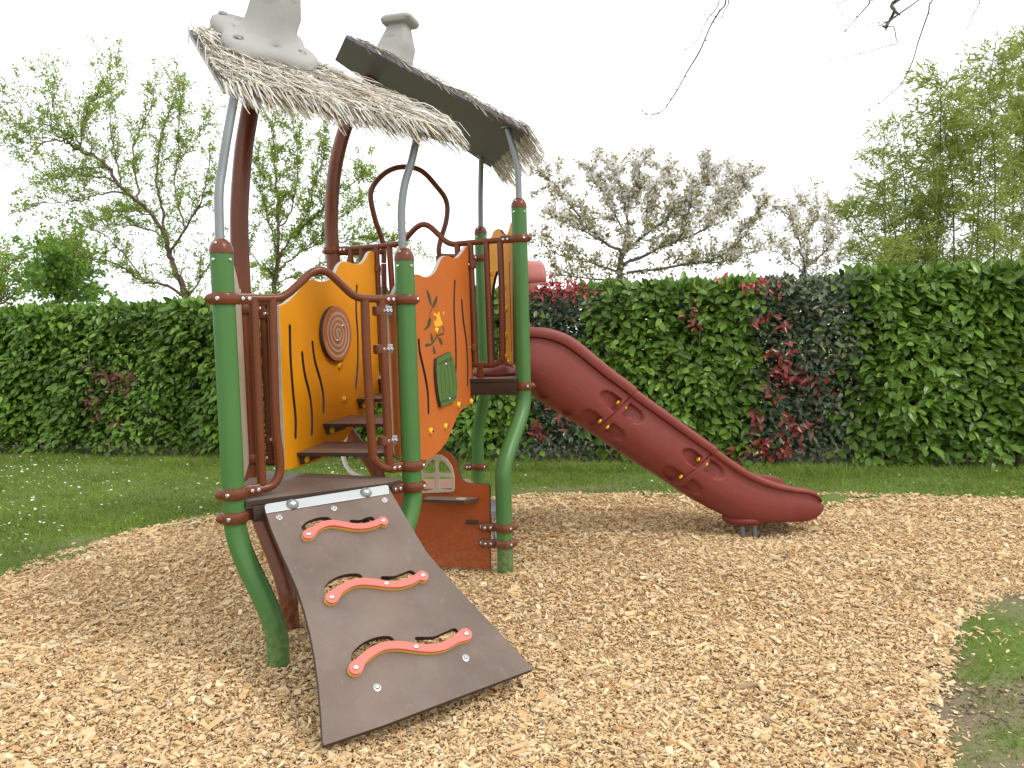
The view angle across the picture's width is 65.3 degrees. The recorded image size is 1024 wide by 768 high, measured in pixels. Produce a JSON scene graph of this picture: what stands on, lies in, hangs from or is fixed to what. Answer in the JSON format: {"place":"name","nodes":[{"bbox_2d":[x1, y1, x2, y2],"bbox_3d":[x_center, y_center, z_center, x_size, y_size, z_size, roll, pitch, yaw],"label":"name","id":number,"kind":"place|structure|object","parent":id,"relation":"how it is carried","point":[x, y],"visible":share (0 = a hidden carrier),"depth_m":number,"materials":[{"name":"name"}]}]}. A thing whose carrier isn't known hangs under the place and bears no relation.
{"place":"outdoors","nodes":[
{"label":"outdoors","id":0,"kind":"place"},
{"bbox_2d":[0,327,1023,767],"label":"lawn","id":1,"kind":"structure","parent":0,"point":[990,683],"depth_m":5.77,"materials":[{"name":"plant"}]},
{"bbox_2d":[0,229,39,305],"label":"round tree","id":2,"kind":"object","parent":1,"relation":"on","point":[5,296],"visible":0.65,"depth_m":14.56,"materials":[{"name":"green plant"}]},
{"bbox_2d":[0,299,117,454],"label":"laurel shrub","id":3,"kind":"object","parent":1,"relation":"on","point":[30,356],"visible":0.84,"depth_m":8.84,"materials":[{"name":"green plant"}]},
{"bbox_2d":[0,214,118,380],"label":"round tree","id":4,"kind":"object","parent":1,"relation":"on","point":[58,274],"visible":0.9,"depth_m":13.38,"materials":[{"name":"green plant"}]},
{"bbox_2d":[0,35,227,401],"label":"budding tree","id":5,"kind":"object","parent":1,"relation":"on","point":[127,208],"visible":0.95,"depth_m":11.92,"materials":[{"name":"green plant"}]},
{"bbox_2d":[49,297,191,456],"bbox_3d":[-4.246,-0.088,8.919,1.509,1.762,1.071,-1,4,15],"label":"laurel shrub","id":6,"kind":"object","parent":1,"relation":"on","point":[121,333],"visible":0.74,"depth_m":8.61,"materials":[{"name":"green plant"}]},
{"bbox_2d":[119,291,272,457],"bbox_3d":[-3.124,-0.094,8.679,1.921,1.807,1.062,0,4,16],"label":"laurel shrub","id":7,"kind":"object","parent":1,"relation":"on","point":[187,335],"visible":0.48,"depth_m":8.41,"materials":[{"name":"green plant"}]},
{"bbox_2d":[259,288,388,459],"bbox_3d":[-1.812,-0.114,8.331,2.138,1.763,1.118,-1,4,13],"label":"laurel shrub","id":8,"kind":"object","parent":1,"relation":"on","point":[361,432],"visible":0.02,"depth_m":7.99,"materials":[{"name":"green plant"}]},
{"bbox_2d":[225,103,433,293],"bbox_3d":[-2.679,-2.021,12.012,3.157,5.168,2.284,-2,4,0],"label":"budding tree","id":9,"kind":"object","parent":1,"relation":"on","point":[272,271],"visible":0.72,"depth_m":11.95,"materials":[{"name":"green plant"}]},
{"bbox_2d":[380,285,546,460],"bbox_3d":[-0.464,-0.122,7.977,1.876,1.803,1.083,-1,4,15],"label":"laurel shrub","id":10,"kind":"object","parent":1,"relation":"on","point":[460,437],"visible":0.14,"depth_m":7.58,"materials":[{"name":"green plant"}]},
{"bbox_2d":[0,456,997,555],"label":"daisies","id":11,"kind":"object","parent":1,"relation":"on","point":[146,489],"visible":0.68,"depth_m":6.71,"materials":[{"name":"white plant"}]},
{"bbox_2d":[0,482,1023,767],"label":"wood chip bed","id":12,"kind":"object","parent":1,"relation":"on","point":[666,604],"visible":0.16,"depth_m":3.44,"materials":[{"name":"beige wood"}]},
{"bbox_2d":[187,0,823,747],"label":"play structure","id":13,"kind":"object","parent":12,"relation":"on","point":[337,340],"visible":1,"depth_m":3.41,"materials":[{"name":"multicoloured metal"}]},
{"bbox_2d":[495,274,621,461],"bbox_3d":[0.443,-0.154,7.769,1.356,1.794,1.038,-1,4,13],"label":"elaeagnus shrub","id":14,"kind":"object","parent":1,"relation":"on","point":[558,311],"visible":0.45,"depth_m":7.44,"materials":[{"name":"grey plant"}]},
{"bbox_2d":[527,136,786,361],"bbox_3d":[2.153,-1.618,11.851,4.135,4.126,2.213,-2,4,0],"label":"cherry tree","id":15,"kind":"object","parent":1,"relation":"on","point":[677,206],"visible":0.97,"depth_m":11.80,"materials":[{"name":"white plant"}]},
{"bbox_2d":[563,271,794,466],"bbox_3d":[1.562,-0.149,7.487,2.106,1.786,1.087,-1,4,14],"label":"laurel shrub","id":16,"kind":"object","parent":1,"relation":"on","point":[695,399],"visible":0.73,"depth_m":7.12,"materials":[{"name":"green plant"}]},
{"bbox_2d":[541,0,979,114],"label":"overhanging tree","id":17,"kind":"object","parent":1,"relation":"on","point":[894,12],"visible":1,"depth_m":3.20,"materials":[{"name":"brown plant"}]},
{"bbox_2d":[677,270,895,466],"bbox_3d":[2.477,-0.159,7.263,1.796,1.794,1.089,0,4,19],"label":"elaeagnus shrub","id":18,"kind":"object","parent":1,"relation":"on","point":[806,297],"visible":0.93,"depth_m":6.93,"materials":[{"name":"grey plant"}]},
{"bbox_2d":[754,175,869,400],"bbox_3d":[4.526,-1.487,12.568,1.774,3.643,1.715,-2,4,0],"label":"cherry tree","id":19,"kind":"object","parent":1,"relation":"on","point":[793,217],"visible":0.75,"depth_m":12.41,"materials":[{"name":"white plant"}]},
{"bbox_2d":[813,260,1006,468],"bbox_3d":[3.401,-0.163,7.038,1.528,1.804,1.126,-1,4,13],"label":"laurel shrub","id":20,"kind":"object","parent":1,"relation":"on","point":[905,397],"visible":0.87,"depth_m":6.67,"materials":[{"name":"green plant"}]},
{"bbox_2d":[821,24,1023,340],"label":"bamboo clump","id":21,"kind":"object","parent":1,"relation":"on","point":[900,251],"visible":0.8,"depth_m":9.15,"materials":[{"name":"green plant"}]},
{"bbox_2d":[905,257,1023,469],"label":"laurel shrub","id":22,"kind":"object","parent":1,"relation":"on","point":[1001,349],"visible":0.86,"depth_m":6.56,"materials":[{"name":"green plant"}]},
{"bbox_2d":[946,595,1023,765],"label":"soil crumbs","id":23,"kind":"object","parent":1,"relation":"on","point":[955,677],"visible":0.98,"depth_m":2.58,"materials":[{"name":"brown soil"}]},
{"bbox_2d":[0,0,1023,340],"label":"sky","id":24,"kind":"structure","parent":0,"point":[764,87],"materials":[{"name":"white"}]}
]}

